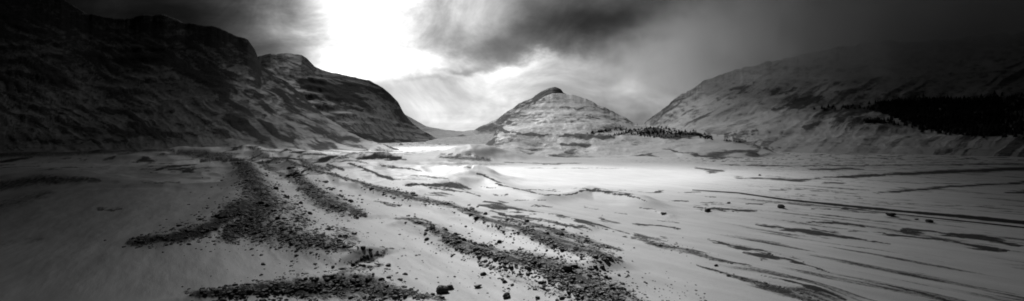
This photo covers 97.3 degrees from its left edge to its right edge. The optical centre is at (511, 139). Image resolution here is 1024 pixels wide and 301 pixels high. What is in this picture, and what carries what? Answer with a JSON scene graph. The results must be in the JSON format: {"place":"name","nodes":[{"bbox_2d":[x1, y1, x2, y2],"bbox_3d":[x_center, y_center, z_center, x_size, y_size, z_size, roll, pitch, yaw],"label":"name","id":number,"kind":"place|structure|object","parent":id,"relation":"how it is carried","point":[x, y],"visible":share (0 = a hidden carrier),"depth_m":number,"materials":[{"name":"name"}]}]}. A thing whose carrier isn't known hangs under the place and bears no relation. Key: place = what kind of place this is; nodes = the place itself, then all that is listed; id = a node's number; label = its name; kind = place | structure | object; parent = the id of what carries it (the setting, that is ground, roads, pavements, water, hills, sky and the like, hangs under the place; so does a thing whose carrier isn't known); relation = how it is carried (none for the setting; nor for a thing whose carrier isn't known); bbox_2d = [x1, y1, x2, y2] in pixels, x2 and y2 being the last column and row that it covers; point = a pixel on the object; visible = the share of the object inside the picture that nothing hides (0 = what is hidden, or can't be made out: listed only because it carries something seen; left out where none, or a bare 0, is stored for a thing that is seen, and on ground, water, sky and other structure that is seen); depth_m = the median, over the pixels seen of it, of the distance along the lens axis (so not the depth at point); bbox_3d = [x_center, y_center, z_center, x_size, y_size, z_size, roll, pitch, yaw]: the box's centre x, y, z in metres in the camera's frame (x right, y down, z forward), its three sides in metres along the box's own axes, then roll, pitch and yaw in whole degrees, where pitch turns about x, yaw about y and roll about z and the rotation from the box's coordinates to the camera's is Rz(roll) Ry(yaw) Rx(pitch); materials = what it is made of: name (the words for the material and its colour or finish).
{"place":"outdoors","nodes":[
{"label":"outdoors","id":0,"kind":"place"},
{"bbox_2d":[0,0,402,153],"bbox_3d":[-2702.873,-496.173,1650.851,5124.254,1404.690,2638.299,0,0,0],"label":"dark mountain","id":1,"kind":"structure","parent":0,"point":[73,78],"depth_m":1502.75,"materials":[{"name":"rock"},{"name":"snow"}]},
{"bbox_2d":[258,53,437,142],"bbox_3d":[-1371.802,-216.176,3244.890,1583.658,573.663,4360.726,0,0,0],"label":"layered mountain","id":2,"kind":"structure","parent":0,"point":[368,110],"depth_m":2614.37,"materials":[{"name":"rock"},{"name":"snow"}]},
{"bbox_2d":[406,115,496,137],"bbox_3d":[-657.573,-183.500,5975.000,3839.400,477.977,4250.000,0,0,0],"label":"distant ridge","id":3,"kind":"structure","parent":0,"point":[437,133],"depth_m":5438.51,"materials":[{"name":"rock"},{"name":"snow"}]},
{"bbox_2d":[426,133,493,143],"bbox_3d":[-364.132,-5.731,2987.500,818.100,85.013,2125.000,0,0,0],"label":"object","id":4,"kind":"structure","parent":0,"point":[481,139],"depth_m":2515.26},
{"bbox_2d":[104,152,819,300],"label":"moraine gravel","id":5,"kind":"structure","parent":0,"point":[561,275],"depth_m":78.67,"materials":[{"name":"black gravel"}]},
{"bbox_2d":[561,265,572,271],"bbox_3d":[7.581,18.019,62.589,1.617,1.080,0.964,0,0,29],"label":"boulder","id":6,"kind":"object","parent":5,"relation":"on","point":[565,268],"visible":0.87,"depth_m":62.23,"materials":[{"name":"stone"}]},
{"bbox_2d":[454,87,564,136],"bbox_3d":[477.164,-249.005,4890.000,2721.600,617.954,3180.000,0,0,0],"label":"mountain peak","id":7,"kind":"structure","parent":0,"point":[490,128],"depth_m":4650.48,"materials":[{"name":"grey stone"}]},
{"bbox_2d":[0,142,1023,300],"bbox_3d":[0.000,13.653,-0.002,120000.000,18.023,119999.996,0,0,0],"label":"ground","id":8,"kind":"structure","parent":0,"point":[64,216],"depth_m":104.85,"materials":[{"name":"white snow"}]},
{"bbox_2d":[436,285,448,293],"bbox_3d":[-8.996,19.511,58.478,1.660,1.296,1.430,-20,14,-8],"label":"boulder","id":9,"kind":"object","parent":8,"relation":"on","point":[442,289],"visible":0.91,"depth_m":58.06,"materials":[{"name":"stone"}]},
{"bbox_2d":[503,292,510,298],"bbox_3d":[-0.704,19.722,56.641,0.966,0.860,0.835,0,0,-24],"label":"boulder","id":10,"kind":"object","parent":8,"relation":"on","point":[506,294],"visible":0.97,"depth_m":56.47,"materials":[{"name":"stone"}]},
{"bbox_2d":[692,189,1023,223],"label":"track","id":11,"kind":"structure","parent":8,"relation":"on","point":[982,218],"depth_m":125.26,"materials":[{"name":"grey snow"}]},
{"bbox_2d":[885,212,895,215],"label":"boulder","id":12,"kind":"object","parent":8,"relation":"on","point":[890,214],"visible":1,"depth_m":113.52,"materials":[{"name":"stone"}]},
{"bbox_2d":[804,204,1023,227],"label":"track","id":13,"kind":"structure","parent":8,"relation":"on","point":[936,218],"depth_m":111.13,"materials":[{"name":"grey snow"}]},
{"bbox_2d":[66,0,1023,130],"bbox_3d":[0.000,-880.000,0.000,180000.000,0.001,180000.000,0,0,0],"label":"sky","id":14,"kind":"structure","parent":0,"point":[460,65],"depth_m":3859.31,"materials":[{"name":"grey"}]},
{"bbox_2d":[485,93,784,159],"bbox_3d":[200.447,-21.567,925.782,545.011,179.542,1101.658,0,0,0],"label":"snow hill","id":15,"kind":"structure","parent":0,"point":[557,125],"depth_m":675.42,"materials":[{"name":"white snow"}]},
{"bbox_2d":[642,31,1023,156],"bbox_3d":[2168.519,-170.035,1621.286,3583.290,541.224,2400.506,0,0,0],"label":"mountain","id":16,"kind":"structure","parent":0,"point":[770,105],"depth_m":1388.54,"materials":[{"name":"grey stone"}]},
{"bbox_2d":[813,90,1023,138],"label":"distant forest","id":17,"kind":"object","parent":16,"relation":"on","point":[897,108],"visible":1,"depth_m":1007.38,"materials":[{"name":"black plant"}]}
]}

